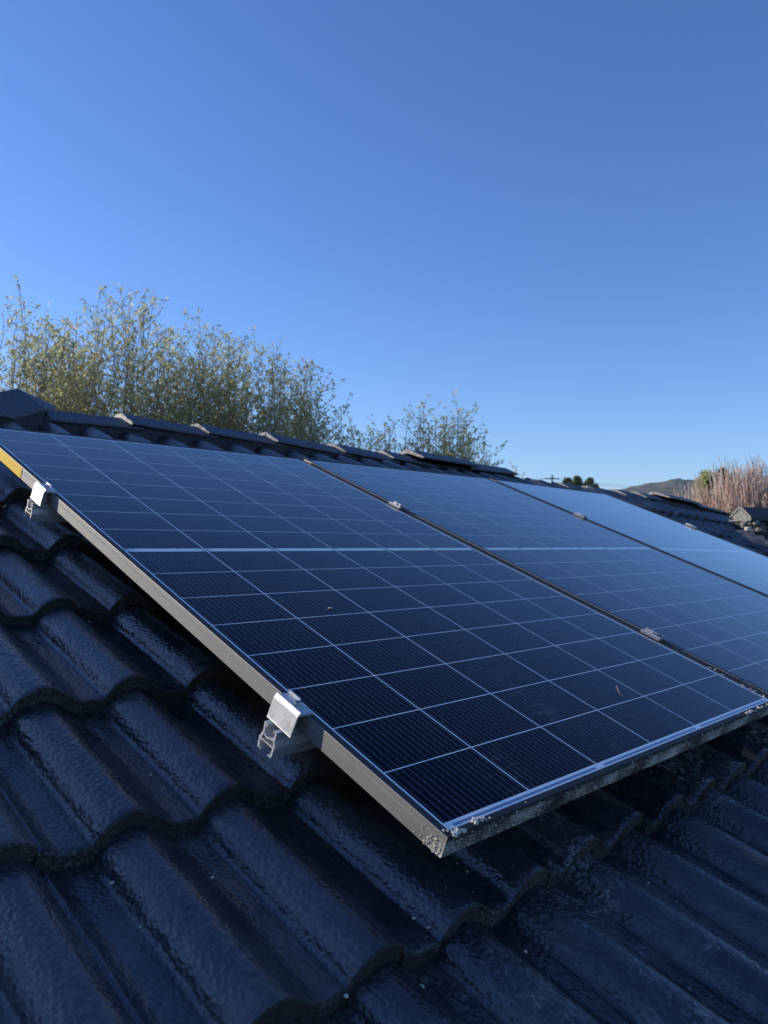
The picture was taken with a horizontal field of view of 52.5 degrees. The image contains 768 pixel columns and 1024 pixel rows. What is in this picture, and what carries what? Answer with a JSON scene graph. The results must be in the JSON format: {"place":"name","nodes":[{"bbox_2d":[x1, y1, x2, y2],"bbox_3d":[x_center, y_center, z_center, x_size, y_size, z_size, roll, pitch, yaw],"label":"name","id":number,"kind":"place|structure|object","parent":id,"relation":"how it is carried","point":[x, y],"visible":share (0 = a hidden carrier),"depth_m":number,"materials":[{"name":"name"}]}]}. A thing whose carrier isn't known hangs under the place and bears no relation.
{"place":"outdoors","nodes":[
{"label":"outdoors","id":0,"kind":"place"},
{"bbox_2d":[0,0,767,489],"label":"sky","id":1,"kind":"structure","parent":0,"point":[551,215],"materials":[{"name":"blue"}]},
{"bbox_2d":[619,478,765,498],"bbox_3d":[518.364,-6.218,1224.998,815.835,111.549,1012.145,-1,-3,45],"label":"hills","id":2,"kind":"structure","parent":0,"point":[678,484],"depth_m":1279.43,"materials":[{"name":"brown"}]},
{"label":"ground","id":3,"kind":"structure","parent":0,"visible":0},
{"bbox_2d":[0,276,105,414],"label":"leafy tree","id":4,"kind":"object","parent":3,"relation":"on","point":[33,362],"visible":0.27,"depth_m":10.28,"materials":[{"name":"green plant"}]},
{"bbox_2d":[0,316,108,415],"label":"leafy tree","id":5,"kind":"object","parent":3,"relation":"on","point":[58,331],"visible":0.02,"depth_m":11.93,"materials":[{"name":"green plant"}]},
{"bbox_2d":[0,307,147,416],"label":"leafy tree","id":6,"kind":"object","parent":3,"relation":"on","point":[77,352],"visible":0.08,"depth_m":11.54,"materials":[{"name":"green plant"}]},
{"bbox_2d":[26,281,208,423],"bbox_3d":[-3.802,0.517,11.087,2.596,7.671,2.996,1,-2,-18],"label":"leafy tree","id":7,"kind":"object","parent":3,"relation":"on","point":[138,408],"visible":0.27,"depth_m":10.96,"materials":[{"name":"green plant"}]},
{"bbox_2d":[100,314,210,423],"bbox_3d":[-3.593,0.646,12.298,1.971,7.495,2.124,2,-2,-30],"label":"leafy tree","id":8,"kind":"object","parent":3,"relation":"on","point":[179,366],"visible":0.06,"depth_m":12.21,"materials":[{"name":"green plant"}]},
{"bbox_2d":[141,308,263,432],"bbox_3d":[-2.748,0.635,11.588,1.745,7.493,2.106,2,-2,-29],"label":"leafy tree","id":9,"kind":"object","parent":3,"relation":"on","point":[200,377],"visible":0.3,"depth_m":11.53,"materials":[{"name":"green plant"}]},
{"bbox_2d":[181,324,267,429],"bbox_3d":[-2.614,0.671,12.501,1.834,7.483,1.844,0,-2,9],"label":"leafy tree","id":10,"kind":"object","parent":3,"relation":"on","point":[245,358],"visible":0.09,"depth_m":12.65,"materials":[{"name":"green plant"}]},
{"bbox_2d":[162,326,343,444],"bbox_3d":[-2.000,0.753,12.069,3.224,7.306,3.056,-1,-3,45],"label":"leafy tree","id":11,"kind":"object","parent":3,"relation":"on","point":[270,380],"visible":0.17,"depth_m":11.76,"materials":[{"name":"green plant"}]},
{"bbox_2d":[236,360,329,439],"bbox_3d":[-1.704,0.950,12.724,1.812,6.961,1.841,1,-2,7],"label":"leafy tree","id":12,"kind":"object","parent":3,"relation":"on","point":[284,391],"visible":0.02,"depth_m":12.77,"materials":[{"name":"green plant"}]},
{"bbox_2d":[251,357,378,449],"bbox_3d":[-1.244,1.005,11.829,2.341,6.807,1.963,-1,-3,45],"label":"leafy tree","id":13,"kind":"object","parent":3,"relation":"on","point":[301,428],"visible":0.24,"depth_m":11.85,"materials":[{"name":"green plant"}]},
{"bbox_2d":[314,414,374,449],"bbox_3d":[-0.478,1.400,12.528,2.413,6.080,2.405,-1,-3,45],"label":"leafy bush","id":14,"kind":"object","parent":3,"relation":"on","point":[352,433],"visible":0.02,"depth_m":12.61,"materials":[{"name":"green plant"}]},
{"bbox_2d":[0,389,767,1023],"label":"tiled house","id":15,"kind":"structure","parent":3,"relation":"on","point":[276,919],"depth_m":1.06,"materials":[{"name":"black concrete"}]},
{"bbox_2d":[24,499,67,521],"bbox_3d":[0.399,0.057,3.060,3.553,0.101,0.190,3,18,-45],"label":"mounting rail","id":16,"kind":"object","parent":15,"relation":"attached to","point":[43,512],"visible":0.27,"depth_m":1.75,"materials":[{"name":"metal"}]},
{"bbox_2d":[31,481,57,505],"bbox_3d":[-0.765,-0.042,1.754,0.034,0.041,0.058,3,18,-45],"label":"end clamp","id":17,"kind":"object","parent":16,"relation":"attached to","point":[40,492],"visible":1,"depth_m":1.75,"materials":[{"name":"metal"}]},
{"bbox_2d":[388,501,405,508],"bbox_3d":[0.039,-0.009,2.583,0.033,0.041,0.052,3,18,-45],"label":"clamp","id":18,"kind":"object","parent":16,"relation":"on","point":[397,505],"visible":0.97,"depth_m":2.57,"materials":[{"name":"metal"}]},
{"bbox_2d":[574,512,586,518],"bbox_3d":[0.854,0.029,3.407,0.033,0.041,0.052,3,18,-45],"label":"clamp","id":19,"kind":"object","parent":16,"relation":"attached to","point":[580,515],"visible":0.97,"depth_m":3.40,"materials":[{"name":"metal"}]},
{"bbox_2d":[274,777,284,789],"bbox_3d":[-0.156,0.400,1.149,0.025,0.014,0.009,-1,-3,45],"label":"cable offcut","id":20,"kind":"object","parent":15,"relation":"attached to","point":[279,783],"visible":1,"depth_m":1.14,"materials":[{"name":"black plastic"}]},
{"bbox_2d":[257,720,317,758],"bbox_3d":[1.028,0.386,2.426,3.553,0.101,0.190,3,18,-45],"label":"mounting rail","id":21,"kind":"object","parent":15,"relation":"on","point":[277,740],"visible":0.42,"depth_m":1.12,"materials":[{"name":"metal"}]},
{"bbox_2d":[267,689,313,737],"bbox_3d":[-0.134,0.288,1.119,0.034,0.041,0.058,3,18,-45],"label":"end clamp","id":22,"kind":"object","parent":21,"relation":"attached to","point":[287,711],"visible":1,"depth_m":1.11,"materials":[{"name":"metal"}]},
{"bbox_2d":[0,427,767,857],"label":"solar panel","id":23,"kind":"object","parent":21,"relation":"attached to","point":[452,693],"visible":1,"depth_m":1.54,"materials":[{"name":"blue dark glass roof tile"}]},
{"bbox_2d":[304,459,767,695],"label":"solar panel","id":24,"kind":"object","parent":21,"relation":"attached to","point":[711,620],"visible":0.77,"depth_m":2.60,"materials":[{"name":"blue glass"}]},
{"bbox_2d":[490,478,767,595],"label":"solar panel","id":25,"kind":"object","parent":21,"relation":"attached to","point":[738,564],"visible":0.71,"depth_m":3.67,"materials":[{"name":"blue glass"}]},
{"bbox_2d":[640,627,664,640],"bbox_3d":[0.667,0.320,1.950,0.033,0.041,0.052,3,18,-45],"label":"clamp","id":26,"kind":"object","parent":21,"relation":"on","point":[653,634],"visible":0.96,"depth_m":1.94,"materials":[{"name":"metal"}]},
{"bbox_2d":[47,621,753,1023],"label":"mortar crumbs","id":27,"kind":"object","parent":15,"relation":"on","point":[413,917],"visible":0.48,"depth_m":0.97,"materials":[{"name":"grey concrete"}]},
{"bbox_2d":[359,414,410,451],"bbox_3d":[0.016,1.497,11.104,2.001,5.807,1.763,-1,-3,45],"label":"leafy bush","id":28,"kind":"object","parent":3,"relation":"on","point":[398,447],"visible":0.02,"depth_m":11.15,"materials":[{"name":"green plant"}]},
{"bbox_2d":[353,394,492,464],"bbox_3d":[0.405,1.385,10.593,2.912,6.010,2.800,2,-2,-34],"label":"leafy tree","id":29,"kind":"object","parent":3,"relation":"on","point":[422,446],"visible":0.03,"depth_m":10.47,"materials":[{"name":"green plant"}]},
{"bbox_2d":[413,390,506,466],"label":"leafy tree","id":30,"kind":"object","parent":3,"relation":"on","point":[448,444],"visible":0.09,"depth_m":10.73,"materials":[{"name":"green plant"}]},
{"bbox_2d":[509,459,524,477],"bbox_3d":[2.074,1.804,12.256,1.190,5.319,1.300,1,-2,-1],"label":"leafy bush","id":31,"kind":"object","parent":3,"relation":"on","point":[515,468],"depth_m":12.36,"materials":[{"name":"green plant"}]},
{"bbox_2d":[561,476,572,483],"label":"conifer","id":32,"kind":"object","parent":3,"relation":"on","point":[567,479],"visible":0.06,"depth_m":68.14,"materials":[{"name":"green plant"}]},
{"bbox_2d":[566,475,588,485],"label":"conifer","id":33,"kind":"object","parent":3,"relation":"on","point":[577,480],"visible":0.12,"depth_m":65.88,"materials":[{"name":"green plant"}]},
{"bbox_2d":[584,477,598,486],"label":"conifer","id":34,"kind":"object","parent":3,"relation":"on","point":[591,482],"visible":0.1,"depth_m":67.60,"materials":[{"name":"green plant"}]},
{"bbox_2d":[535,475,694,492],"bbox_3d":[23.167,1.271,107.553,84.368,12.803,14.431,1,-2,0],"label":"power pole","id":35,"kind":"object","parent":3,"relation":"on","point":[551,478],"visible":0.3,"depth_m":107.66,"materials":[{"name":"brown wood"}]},
{"bbox_2d":[689,469,712,503],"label":"round tree","id":36,"kind":"object","parent":3,"relation":"on","point":[704,477],"visible":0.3,"depth_m":27.56,"materials":[{"name":"green plant"}]},
{"bbox_2d":[669,481,759,509],"bbox_3d":[5.642,1.917,13.335,1.908,5.066,1.937,-1,-3,45],"label":"bare shrub","id":37,"kind":"object","parent":3,"relation":"on","point":[686,495],"visible":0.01,"depth_m":13.12,"materials":[{"name":"red plant"}]},
{"bbox_2d":[678,453,767,513],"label":"bare shrub","id":38,"kind":"object","parent":3,"relation":"on","point":[752,497],"visible":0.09,"depth_m":12.37,"materials":[{"name":"red pale dry twigs"}]},
{"bbox_2d":[710,467,739,498],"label":"round tree","id":39,"kind":"object","parent":3,"relation":"on","point":[723,470],"visible":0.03,"depth_m":26.53,"materials":[{"name":"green plant"}]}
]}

